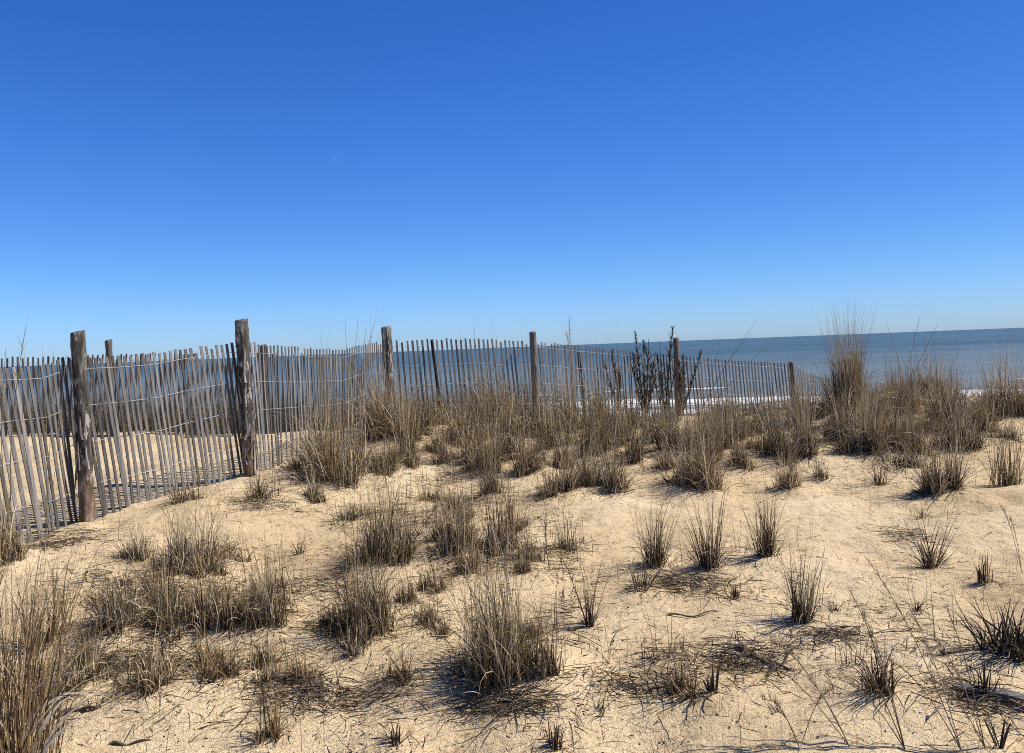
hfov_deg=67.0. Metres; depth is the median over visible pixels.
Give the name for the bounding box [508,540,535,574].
grass tuft
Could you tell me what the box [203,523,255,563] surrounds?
grass tuft
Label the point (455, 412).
grass tuft
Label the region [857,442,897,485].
grass tuft
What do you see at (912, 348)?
grass stalk
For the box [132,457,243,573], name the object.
grass tuft
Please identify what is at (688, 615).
fallen stick
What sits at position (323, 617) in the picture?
grass tuft
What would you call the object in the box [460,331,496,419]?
grass stalk
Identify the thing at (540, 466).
grass tuft
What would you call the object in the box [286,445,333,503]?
grass tuft
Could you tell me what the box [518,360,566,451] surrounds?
grass tuft
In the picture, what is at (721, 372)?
grass stalk
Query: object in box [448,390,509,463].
grass tuft
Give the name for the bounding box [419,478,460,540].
grass tuft
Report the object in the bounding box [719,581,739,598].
grass stubs
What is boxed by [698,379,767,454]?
grass tuft
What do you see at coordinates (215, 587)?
grass tuft
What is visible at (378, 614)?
grass tuft
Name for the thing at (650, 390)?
dried weed
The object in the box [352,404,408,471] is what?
grass tuft
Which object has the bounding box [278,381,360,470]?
grass tuft
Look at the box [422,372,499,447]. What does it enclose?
grass tuft
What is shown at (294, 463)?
grass tuft
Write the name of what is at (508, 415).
grass tuft
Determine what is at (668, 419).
grass tuft
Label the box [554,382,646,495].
grass tuft
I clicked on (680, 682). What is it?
grass tuft
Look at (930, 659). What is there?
wispy grass
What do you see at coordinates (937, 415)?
grass tuft
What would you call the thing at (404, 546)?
grass tuft
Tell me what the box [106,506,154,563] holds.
grass tuft
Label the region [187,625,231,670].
grass tuft
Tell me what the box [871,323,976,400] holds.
grass tuft
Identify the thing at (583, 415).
grass tuft
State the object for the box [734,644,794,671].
fallen stick
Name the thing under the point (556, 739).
grass stubs
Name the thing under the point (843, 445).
grass tuft
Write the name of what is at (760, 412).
grass tuft
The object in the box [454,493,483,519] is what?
grass tuft
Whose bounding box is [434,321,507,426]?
grass tuft
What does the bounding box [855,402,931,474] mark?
grass tuft
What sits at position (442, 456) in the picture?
grass tuft
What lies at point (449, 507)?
grass tuft
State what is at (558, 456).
grass tuft
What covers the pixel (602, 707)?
grass sprig
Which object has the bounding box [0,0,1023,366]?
sky
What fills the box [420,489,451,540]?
grass tuft
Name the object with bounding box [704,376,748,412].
grass tuft
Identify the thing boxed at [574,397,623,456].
grass tuft
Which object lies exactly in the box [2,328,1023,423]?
sea
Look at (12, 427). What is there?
grass stalk
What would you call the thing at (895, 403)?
grass tuft
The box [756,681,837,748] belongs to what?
wispy grass
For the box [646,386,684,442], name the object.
grass tuft
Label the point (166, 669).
grass tuft
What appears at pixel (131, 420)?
seaward grass
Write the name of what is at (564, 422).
grass tuft
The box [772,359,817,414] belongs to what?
grass tuft
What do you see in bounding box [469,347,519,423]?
grass tuft
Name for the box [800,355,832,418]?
grass tuft
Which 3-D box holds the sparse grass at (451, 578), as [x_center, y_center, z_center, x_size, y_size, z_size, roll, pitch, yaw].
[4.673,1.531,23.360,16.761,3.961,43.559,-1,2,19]
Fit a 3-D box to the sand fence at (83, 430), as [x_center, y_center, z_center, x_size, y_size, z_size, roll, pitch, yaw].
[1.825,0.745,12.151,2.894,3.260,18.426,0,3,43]
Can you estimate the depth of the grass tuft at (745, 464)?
7.23 m
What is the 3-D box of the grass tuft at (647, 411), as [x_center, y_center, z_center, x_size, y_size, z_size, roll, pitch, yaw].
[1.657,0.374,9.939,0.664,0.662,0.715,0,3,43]
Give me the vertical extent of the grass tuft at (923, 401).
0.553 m
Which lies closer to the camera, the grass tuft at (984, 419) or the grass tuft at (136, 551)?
the grass tuft at (136, 551)
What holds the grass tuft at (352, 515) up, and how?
on the sand ground at (614, 514)
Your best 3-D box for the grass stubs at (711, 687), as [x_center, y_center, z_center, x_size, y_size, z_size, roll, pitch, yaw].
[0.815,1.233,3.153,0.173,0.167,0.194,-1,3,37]
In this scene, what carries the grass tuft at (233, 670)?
on the sand ground at (614, 514)
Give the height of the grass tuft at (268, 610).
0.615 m
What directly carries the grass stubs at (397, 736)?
on the sand ground at (614, 514)
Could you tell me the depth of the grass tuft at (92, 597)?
4.04 m
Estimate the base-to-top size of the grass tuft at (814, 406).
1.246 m
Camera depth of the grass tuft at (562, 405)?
10.19 m
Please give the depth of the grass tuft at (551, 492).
6.30 m
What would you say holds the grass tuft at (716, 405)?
on the sand ground at (614, 514)
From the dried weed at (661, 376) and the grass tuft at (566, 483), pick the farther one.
the dried weed at (661, 376)
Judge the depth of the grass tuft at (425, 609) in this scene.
3.88 m
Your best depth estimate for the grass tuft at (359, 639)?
3.62 m
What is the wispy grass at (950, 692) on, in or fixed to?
on the sand ground at (614, 514)
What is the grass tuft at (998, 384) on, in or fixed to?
on the sand ground at (614, 514)
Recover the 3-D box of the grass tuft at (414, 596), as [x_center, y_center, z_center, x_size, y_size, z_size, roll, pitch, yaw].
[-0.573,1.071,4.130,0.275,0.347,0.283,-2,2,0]
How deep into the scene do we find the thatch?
4.14 m
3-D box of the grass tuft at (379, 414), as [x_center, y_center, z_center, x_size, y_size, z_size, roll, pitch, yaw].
[-1.524,-0.021,8.991,1.362,1.979,1.366,-2,2,0]
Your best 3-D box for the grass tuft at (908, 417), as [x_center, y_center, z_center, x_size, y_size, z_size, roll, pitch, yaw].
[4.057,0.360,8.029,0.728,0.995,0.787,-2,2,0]
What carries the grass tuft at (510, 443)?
on the sand ground at (614, 514)
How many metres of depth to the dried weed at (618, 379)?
12.40 m
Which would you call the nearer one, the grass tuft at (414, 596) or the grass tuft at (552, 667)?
the grass tuft at (552, 667)
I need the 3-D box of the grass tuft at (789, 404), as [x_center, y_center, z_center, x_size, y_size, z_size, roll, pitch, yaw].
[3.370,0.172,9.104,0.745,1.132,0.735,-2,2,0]
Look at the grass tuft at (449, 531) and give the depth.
4.84 m
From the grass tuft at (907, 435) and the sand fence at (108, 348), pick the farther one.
the sand fence at (108, 348)
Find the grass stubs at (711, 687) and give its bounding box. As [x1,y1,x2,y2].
[689,659,735,697]
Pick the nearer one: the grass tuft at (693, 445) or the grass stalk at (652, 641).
the grass stalk at (652, 641)
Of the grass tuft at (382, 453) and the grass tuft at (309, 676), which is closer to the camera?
the grass tuft at (309, 676)
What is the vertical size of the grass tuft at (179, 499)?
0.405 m
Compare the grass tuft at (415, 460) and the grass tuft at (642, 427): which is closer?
the grass tuft at (415, 460)
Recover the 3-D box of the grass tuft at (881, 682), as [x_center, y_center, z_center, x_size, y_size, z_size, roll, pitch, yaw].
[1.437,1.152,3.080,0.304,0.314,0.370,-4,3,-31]
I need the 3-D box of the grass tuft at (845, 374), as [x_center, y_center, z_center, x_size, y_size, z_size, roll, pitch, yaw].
[3.970,-0.170,9.081,1.346,1.576,1.510,-2,2,0]
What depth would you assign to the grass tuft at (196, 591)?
4.15 m
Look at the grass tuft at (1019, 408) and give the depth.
9.60 m
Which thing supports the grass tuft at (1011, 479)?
on the sand ground at (614, 514)
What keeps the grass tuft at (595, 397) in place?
on the sand ground at (614, 514)
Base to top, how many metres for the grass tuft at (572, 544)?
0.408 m
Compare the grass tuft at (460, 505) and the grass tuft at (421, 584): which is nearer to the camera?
the grass tuft at (421, 584)
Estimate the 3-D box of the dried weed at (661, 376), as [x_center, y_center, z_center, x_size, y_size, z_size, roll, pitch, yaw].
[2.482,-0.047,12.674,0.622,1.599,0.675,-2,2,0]
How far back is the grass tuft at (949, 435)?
7.71 m
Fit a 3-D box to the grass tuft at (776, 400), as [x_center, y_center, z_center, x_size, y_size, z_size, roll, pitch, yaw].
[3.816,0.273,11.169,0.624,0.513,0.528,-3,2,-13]
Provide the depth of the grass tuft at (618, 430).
8.38 m
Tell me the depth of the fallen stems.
3.73 m
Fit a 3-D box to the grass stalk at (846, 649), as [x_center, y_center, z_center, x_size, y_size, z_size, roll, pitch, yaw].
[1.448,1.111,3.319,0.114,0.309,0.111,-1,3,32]
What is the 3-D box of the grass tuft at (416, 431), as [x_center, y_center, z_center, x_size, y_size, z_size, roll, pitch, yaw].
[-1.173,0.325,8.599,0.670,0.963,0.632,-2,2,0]
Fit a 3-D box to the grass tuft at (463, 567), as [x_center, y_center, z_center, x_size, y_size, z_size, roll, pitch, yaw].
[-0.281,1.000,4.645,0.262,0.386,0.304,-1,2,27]
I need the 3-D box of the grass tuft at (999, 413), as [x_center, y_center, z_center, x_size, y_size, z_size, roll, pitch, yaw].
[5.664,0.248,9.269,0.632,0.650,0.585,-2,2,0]
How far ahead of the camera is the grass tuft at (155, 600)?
3.88 m
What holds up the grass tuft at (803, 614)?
on the sand ground at (614, 514)
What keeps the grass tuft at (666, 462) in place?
on the sand ground at (614, 514)
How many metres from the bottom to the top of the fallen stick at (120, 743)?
0.023 m
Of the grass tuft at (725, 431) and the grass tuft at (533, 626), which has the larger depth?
the grass tuft at (725, 431)
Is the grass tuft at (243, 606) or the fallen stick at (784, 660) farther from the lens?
the grass tuft at (243, 606)
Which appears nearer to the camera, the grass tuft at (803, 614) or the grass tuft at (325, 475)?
the grass tuft at (803, 614)
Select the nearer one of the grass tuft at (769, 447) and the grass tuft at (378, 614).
the grass tuft at (378, 614)
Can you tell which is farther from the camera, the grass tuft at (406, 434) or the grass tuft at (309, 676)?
the grass tuft at (406, 434)
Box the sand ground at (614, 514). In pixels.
[0,396,1023,752]
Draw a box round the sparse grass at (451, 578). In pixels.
[1,384,1023,752]
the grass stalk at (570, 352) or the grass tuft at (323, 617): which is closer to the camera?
the grass tuft at (323, 617)
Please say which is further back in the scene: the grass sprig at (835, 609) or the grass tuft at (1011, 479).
the grass tuft at (1011, 479)
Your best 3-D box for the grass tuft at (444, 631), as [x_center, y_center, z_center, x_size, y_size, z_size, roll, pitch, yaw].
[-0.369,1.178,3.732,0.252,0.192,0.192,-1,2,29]
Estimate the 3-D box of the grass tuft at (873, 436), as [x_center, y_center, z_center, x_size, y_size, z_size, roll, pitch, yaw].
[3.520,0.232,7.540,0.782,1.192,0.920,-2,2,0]
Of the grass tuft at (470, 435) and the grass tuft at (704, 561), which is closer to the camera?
the grass tuft at (704, 561)
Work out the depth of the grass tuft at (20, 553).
4.39 m
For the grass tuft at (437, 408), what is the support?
on the sand ground at (614, 514)
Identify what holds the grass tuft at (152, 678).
on the sand ground at (614, 514)
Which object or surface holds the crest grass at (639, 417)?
on the sand ground at (614, 514)
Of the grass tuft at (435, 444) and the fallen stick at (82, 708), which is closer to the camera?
the fallen stick at (82, 708)
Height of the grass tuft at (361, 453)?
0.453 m
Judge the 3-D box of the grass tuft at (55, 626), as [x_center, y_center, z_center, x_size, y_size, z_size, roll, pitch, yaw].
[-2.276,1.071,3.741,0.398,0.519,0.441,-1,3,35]
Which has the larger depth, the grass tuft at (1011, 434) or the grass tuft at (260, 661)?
the grass tuft at (1011, 434)
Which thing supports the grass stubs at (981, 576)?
on the sand ground at (614, 514)
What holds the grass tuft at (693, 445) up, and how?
on the sand ground at (614, 514)
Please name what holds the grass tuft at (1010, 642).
on the sand ground at (614, 514)
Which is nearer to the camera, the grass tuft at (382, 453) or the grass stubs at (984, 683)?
the grass stubs at (984, 683)
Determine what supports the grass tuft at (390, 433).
on the sand ground at (614, 514)
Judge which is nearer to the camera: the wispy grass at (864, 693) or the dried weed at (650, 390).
the wispy grass at (864, 693)
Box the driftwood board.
[952,683,1023,701]
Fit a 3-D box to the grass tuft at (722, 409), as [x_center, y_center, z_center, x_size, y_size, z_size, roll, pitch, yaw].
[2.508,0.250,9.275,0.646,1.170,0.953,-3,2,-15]
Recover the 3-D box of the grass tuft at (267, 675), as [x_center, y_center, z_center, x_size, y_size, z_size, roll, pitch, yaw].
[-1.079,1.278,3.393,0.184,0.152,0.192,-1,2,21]
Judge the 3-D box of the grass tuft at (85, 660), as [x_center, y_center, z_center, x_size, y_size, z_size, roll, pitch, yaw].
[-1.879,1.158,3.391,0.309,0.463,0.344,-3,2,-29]
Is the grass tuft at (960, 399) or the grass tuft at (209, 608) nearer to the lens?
the grass tuft at (209, 608)
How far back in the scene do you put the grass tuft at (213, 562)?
4.59 m
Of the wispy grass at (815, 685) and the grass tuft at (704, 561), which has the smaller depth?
the wispy grass at (815, 685)
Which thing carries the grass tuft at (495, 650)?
on the sand ground at (614, 514)
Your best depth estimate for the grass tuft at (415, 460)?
7.37 m
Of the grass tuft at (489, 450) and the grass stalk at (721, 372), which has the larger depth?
the grass stalk at (721, 372)
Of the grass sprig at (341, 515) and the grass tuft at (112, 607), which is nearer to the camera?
the grass tuft at (112, 607)
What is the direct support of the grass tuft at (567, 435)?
on the sand ground at (614, 514)
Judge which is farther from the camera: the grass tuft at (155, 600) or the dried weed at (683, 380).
the dried weed at (683, 380)
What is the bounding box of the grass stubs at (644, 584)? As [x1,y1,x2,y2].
[620,561,661,592]
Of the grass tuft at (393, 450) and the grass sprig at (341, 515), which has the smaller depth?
the grass sprig at (341, 515)
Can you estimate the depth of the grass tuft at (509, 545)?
4.84 m
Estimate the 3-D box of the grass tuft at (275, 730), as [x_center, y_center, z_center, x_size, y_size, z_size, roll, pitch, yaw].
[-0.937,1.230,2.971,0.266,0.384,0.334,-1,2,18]
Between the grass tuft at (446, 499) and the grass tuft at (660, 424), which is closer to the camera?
the grass tuft at (446, 499)
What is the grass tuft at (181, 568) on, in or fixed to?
on the sand ground at (614, 514)
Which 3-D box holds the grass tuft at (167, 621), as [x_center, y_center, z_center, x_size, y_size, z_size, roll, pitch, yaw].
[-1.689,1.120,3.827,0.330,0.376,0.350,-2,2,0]
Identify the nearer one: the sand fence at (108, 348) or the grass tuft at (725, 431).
the grass tuft at (725, 431)
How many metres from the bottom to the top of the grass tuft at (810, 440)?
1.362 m
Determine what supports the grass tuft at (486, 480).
on the sand ground at (614, 514)
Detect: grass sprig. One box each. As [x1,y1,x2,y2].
[287,532,306,554]
[318,500,366,524]
[586,689,619,715]
[822,599,843,611]
[899,593,932,611]
[904,500,932,518]
[925,634,962,656]
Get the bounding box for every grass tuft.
[0,457,52,569]
[0,498,157,752]
[4,547,94,653]
[49,645,90,704]
[55,599,120,680]
[65,651,115,685]
[66,538,159,651]
[68,605,113,644]
[76,580,111,609]
[95,634,181,703]
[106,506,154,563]
[121,522,208,640]
[127,638,179,702]
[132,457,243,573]
[143,582,202,647]
[143,620,191,685]
[148,454,213,507]
[169,535,216,578]
[174,576,204,623]
[177,534,266,638]
[179,574,231,599]
[181,567,218,603]
[182,517,235,580]
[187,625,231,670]
[188,610,241,688]
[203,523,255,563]
[206,626,247,681]
[212,650,306,751]
[221,567,261,626]
[236,516,309,640]
[237,459,287,502]
[239,550,276,600]
[239,610,289,670]
[245,570,284,587]
[246,319,393,495]
[248,648,287,688]
[268,442,308,473]
[275,644,318,686]
[276,655,331,687]
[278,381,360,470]
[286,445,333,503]
[290,489,443,654]
[299,445,346,483]
[309,577,343,632]
[320,593,379,664]
[323,424,442,573]
[325,304,432,445]
[331,493,377,521]
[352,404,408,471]
[353,428,370,461]
[361,442,400,476]
[366,336,429,439]
[366,369,428,453]
[371,440,400,463]
[376,631,433,687]
[379,426,402,463]
[383,366,427,441]
[385,420,584,716]
[389,562,428,604]
[393,419,433,469]
[393,425,428,464]
[401,585,443,624]
[403,329,462,425]
[406,337,450,435]
[407,476,450,504]
[410,391,448,420]
[412,558,442,590]
[414,449,500,563]
[416,407,460,453]
[418,602,459,639]
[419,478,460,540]
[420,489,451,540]
[421,546,452,592]
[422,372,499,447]
[422,408,462,464]
[431,469,467,516]
[432,488,460,506]
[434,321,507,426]
[437,484,473,521]
[439,389,485,457]
[440,375,484,433]
[442,317,516,438]
[444,411,515,475]
[444,522,481,576]
[445,389,493,441]
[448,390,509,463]
[453,399,517,474]
[453,443,549,549]
[454,414,512,497]
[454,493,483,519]
[460,355,552,462]
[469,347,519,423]
[472,490,528,555]
[476,506,517,556]
[478,347,531,413]
[493,320,567,437]
[493,363,539,435]
[494,412,539,482]
[496,519,547,561]
[501,506,538,530]
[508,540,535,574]
[510,606,551,637]
[511,596,578,684]
[515,415,554,462]
[516,425,547,475]
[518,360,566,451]
[528,406,596,497]
[531,326,609,428]
[532,470,561,500]
[537,354,631,456]
[544,365,604,468]
[544,368,578,445]
[547,495,599,552]
[550,366,581,432]
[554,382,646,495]
[559,542,615,633]
[567,317,640,447]
[573,393,594,427]
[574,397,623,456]
[575,347,627,419]
[592,355,643,441]
[602,386,669,465]
[612,356,658,430]
[621,476,688,569]
[625,387,664,426]
[630,633,730,728]
[631,374,663,440]
[635,385,689,423]
[636,380,746,494]
[641,419,689,472]
[643,353,702,455]
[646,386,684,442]
[649,468,777,574]
[652,403,684,431]
[661,351,743,444]
[661,396,704,455]
[685,373,750,463]
[692,379,743,421]
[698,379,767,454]
[700,348,750,429]
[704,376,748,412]
[707,387,771,473]
[709,375,782,436]
[723,398,758,444]
[727,455,805,558]
[729,385,778,415]
[734,358,809,446]
[739,411,775,451]
[745,384,824,466]
[745,399,776,433]
[746,360,783,428]
[754,432,813,492]
[759,383,805,429]
[760,338,855,465]
[764,383,790,410]
[768,528,851,632]
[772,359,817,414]
[775,354,824,426]
[777,342,865,420]
[793,298,917,426]
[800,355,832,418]
[804,454,832,480]
[810,388,865,441]
[815,345,892,442]
[815,354,877,441]
[822,401,875,457]
[824,631,919,707]
[832,349,917,458]
[839,346,936,434]
[843,337,885,411]
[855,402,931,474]
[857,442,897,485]
[863,363,903,393]
[864,341,918,417]
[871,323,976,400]
[873,343,936,411]
[874,346,930,415]
[874,363,930,399]
[877,380,933,445]
[883,352,966,459]
[890,504,970,568]
[893,371,1000,500]
[895,351,941,398]
[901,336,969,436]
[905,367,930,406]
[915,341,995,453]
[921,354,961,410]
[922,335,982,421]
[939,591,1023,670]
[941,328,1023,411]
[945,388,1000,452]
[960,357,1013,434]
[961,375,1010,421]
[968,397,1023,486]
[977,405,1023,443]
[980,324,1023,417]
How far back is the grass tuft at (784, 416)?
8.99 m
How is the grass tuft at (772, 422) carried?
on the sand ground at (614, 514)
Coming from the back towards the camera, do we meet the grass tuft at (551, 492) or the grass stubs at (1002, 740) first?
the grass tuft at (551, 492)
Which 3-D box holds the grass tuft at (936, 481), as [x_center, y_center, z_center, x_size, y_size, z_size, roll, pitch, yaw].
[3.492,0.460,6.160,0.996,1.078,0.836,-2,2,0]
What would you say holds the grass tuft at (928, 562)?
on the sand ground at (614, 514)
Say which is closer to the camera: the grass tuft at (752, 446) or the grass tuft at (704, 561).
the grass tuft at (704, 561)
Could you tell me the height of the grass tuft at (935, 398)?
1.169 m
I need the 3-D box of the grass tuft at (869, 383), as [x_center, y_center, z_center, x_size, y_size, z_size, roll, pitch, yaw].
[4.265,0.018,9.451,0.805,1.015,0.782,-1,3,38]
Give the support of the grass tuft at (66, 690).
on the sand ground at (614, 514)
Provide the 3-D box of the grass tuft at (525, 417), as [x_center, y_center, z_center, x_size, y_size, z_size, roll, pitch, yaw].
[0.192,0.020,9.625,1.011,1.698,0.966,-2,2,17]
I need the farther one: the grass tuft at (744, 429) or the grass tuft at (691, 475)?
the grass tuft at (744, 429)
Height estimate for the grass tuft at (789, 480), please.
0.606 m
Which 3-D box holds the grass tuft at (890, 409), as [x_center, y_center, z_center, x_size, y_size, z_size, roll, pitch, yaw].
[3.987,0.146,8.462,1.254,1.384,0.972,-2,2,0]
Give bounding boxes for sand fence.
[0,318,831,543]
[0,339,365,436]
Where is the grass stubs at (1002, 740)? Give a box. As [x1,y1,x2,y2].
[978,714,1023,752]
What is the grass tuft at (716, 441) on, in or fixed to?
on the sand ground at (614, 514)
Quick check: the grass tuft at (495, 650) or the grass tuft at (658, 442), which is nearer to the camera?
the grass tuft at (495, 650)
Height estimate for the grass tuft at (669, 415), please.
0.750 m
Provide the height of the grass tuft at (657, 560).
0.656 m
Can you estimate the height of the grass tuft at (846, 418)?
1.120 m
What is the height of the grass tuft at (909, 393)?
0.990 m
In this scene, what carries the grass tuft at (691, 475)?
on the sand ground at (614, 514)
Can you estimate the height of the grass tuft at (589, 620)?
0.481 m
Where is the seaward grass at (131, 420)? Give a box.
[2,374,693,434]
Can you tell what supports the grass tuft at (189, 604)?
on the sand ground at (614, 514)
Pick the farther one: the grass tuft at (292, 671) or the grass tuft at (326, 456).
the grass tuft at (326, 456)
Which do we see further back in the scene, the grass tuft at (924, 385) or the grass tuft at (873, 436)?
the grass tuft at (924, 385)
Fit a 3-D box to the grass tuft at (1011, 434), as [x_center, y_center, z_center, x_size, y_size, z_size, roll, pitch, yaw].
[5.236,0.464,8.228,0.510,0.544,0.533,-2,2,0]
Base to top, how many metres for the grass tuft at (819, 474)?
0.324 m
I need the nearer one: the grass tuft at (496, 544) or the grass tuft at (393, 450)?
the grass tuft at (496, 544)
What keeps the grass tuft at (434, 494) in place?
on the sand ground at (614, 514)
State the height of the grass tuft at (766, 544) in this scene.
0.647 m
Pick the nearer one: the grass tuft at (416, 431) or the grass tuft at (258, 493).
the grass tuft at (258, 493)
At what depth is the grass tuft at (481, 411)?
9.18 m
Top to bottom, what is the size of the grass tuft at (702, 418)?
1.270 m
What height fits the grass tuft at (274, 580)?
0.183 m
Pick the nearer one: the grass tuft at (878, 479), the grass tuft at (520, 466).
the grass tuft at (878, 479)
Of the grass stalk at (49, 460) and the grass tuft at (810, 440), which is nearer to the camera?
the grass stalk at (49, 460)
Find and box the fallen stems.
[0,400,1023,752]
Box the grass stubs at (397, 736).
[371,719,414,747]
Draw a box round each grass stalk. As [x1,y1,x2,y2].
[0,319,27,547]
[22,350,65,552]
[345,319,375,438]
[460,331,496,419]
[564,320,575,408]
[643,597,662,663]
[697,320,775,414]
[832,608,863,666]
[886,318,932,376]
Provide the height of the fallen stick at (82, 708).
0.030 m
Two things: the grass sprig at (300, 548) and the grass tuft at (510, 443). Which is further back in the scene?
the grass tuft at (510, 443)
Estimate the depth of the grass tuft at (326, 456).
6.73 m
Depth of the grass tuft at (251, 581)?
4.25 m
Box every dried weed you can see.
[601,348,623,414]
[629,330,657,417]
[642,326,677,412]
[675,349,702,412]
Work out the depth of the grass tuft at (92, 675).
3.34 m
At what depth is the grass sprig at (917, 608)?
3.89 m
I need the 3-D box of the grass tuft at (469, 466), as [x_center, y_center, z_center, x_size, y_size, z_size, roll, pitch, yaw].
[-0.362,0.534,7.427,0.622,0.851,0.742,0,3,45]
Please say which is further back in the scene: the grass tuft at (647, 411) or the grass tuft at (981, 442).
the grass tuft at (647, 411)
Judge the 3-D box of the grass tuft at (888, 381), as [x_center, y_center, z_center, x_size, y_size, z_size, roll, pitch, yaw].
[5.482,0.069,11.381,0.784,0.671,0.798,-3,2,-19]
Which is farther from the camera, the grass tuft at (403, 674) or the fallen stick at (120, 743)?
the grass tuft at (403, 674)
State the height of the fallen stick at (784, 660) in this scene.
0.034 m
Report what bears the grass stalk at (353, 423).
on the sand ground at (614, 514)
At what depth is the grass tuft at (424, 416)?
9.13 m
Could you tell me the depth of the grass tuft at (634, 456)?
7.70 m
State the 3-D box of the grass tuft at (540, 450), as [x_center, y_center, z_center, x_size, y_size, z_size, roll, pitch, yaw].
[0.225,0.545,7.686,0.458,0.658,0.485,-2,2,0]
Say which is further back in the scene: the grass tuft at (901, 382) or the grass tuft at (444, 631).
the grass tuft at (901, 382)
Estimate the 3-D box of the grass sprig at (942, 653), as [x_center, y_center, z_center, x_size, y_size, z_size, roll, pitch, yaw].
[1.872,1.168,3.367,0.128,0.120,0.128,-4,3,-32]
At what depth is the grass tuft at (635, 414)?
9.70 m
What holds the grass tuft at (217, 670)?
on the sand ground at (614, 514)
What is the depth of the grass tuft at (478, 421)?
9.04 m
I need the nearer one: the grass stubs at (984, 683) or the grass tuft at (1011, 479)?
the grass stubs at (984, 683)
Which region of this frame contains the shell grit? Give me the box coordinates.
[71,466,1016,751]
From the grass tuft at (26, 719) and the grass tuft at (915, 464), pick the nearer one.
the grass tuft at (26, 719)
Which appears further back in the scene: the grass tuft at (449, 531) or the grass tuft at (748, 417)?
the grass tuft at (748, 417)
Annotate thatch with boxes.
[10,437,1022,752]
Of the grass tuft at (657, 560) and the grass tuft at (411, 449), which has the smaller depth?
the grass tuft at (657, 560)
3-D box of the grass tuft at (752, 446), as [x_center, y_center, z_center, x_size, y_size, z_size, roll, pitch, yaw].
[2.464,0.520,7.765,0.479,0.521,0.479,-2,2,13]
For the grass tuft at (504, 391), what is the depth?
10.93 m
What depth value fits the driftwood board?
2.99 m
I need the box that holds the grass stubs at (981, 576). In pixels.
[956,553,1005,585]
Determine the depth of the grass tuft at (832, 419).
8.13 m
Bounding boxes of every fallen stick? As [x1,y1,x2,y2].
[60,705,101,715]
[108,739,150,745]
[667,610,717,616]
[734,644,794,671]
[766,647,794,676]
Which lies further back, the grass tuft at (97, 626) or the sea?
the sea
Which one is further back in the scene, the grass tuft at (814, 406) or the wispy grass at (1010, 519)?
the grass tuft at (814, 406)
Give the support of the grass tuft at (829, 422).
on the sand ground at (614, 514)
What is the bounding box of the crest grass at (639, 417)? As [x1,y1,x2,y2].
[349,382,1023,444]
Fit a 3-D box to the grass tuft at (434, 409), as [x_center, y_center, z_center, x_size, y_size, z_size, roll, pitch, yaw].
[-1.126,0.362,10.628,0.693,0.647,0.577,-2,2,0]
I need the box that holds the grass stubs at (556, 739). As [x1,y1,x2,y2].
[530,721,576,751]
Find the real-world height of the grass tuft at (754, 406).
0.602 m
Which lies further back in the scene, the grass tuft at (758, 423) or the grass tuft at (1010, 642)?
the grass tuft at (758, 423)
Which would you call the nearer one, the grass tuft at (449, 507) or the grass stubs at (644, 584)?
the grass stubs at (644, 584)
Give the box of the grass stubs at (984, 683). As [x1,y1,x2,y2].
[963,655,1022,705]
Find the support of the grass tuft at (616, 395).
on the sand ground at (614, 514)
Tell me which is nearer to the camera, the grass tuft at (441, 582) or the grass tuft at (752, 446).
the grass tuft at (441, 582)
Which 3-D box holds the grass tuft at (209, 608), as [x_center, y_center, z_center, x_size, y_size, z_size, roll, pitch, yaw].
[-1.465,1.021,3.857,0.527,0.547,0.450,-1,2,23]
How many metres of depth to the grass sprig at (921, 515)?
5.56 m
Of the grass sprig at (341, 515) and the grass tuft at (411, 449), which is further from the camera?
the grass tuft at (411, 449)
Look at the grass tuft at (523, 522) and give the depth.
5.60 m
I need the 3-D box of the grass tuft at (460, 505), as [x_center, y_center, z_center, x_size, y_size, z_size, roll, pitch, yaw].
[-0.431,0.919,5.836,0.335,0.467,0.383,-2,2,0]
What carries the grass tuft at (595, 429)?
on the sand ground at (614, 514)
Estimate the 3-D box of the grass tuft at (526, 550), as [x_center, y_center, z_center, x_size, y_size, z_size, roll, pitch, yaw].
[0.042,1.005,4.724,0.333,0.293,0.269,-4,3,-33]
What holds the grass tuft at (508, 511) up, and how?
on the sand ground at (614, 514)
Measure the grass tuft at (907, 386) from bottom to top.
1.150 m
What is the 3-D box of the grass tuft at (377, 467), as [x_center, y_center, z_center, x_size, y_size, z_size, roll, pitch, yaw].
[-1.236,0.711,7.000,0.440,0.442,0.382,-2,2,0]
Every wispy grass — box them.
[740,627,849,746]
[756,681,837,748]
[820,586,904,749]
[865,550,962,751]
[920,605,984,747]
[998,502,1021,571]
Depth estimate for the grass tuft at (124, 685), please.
3.27 m

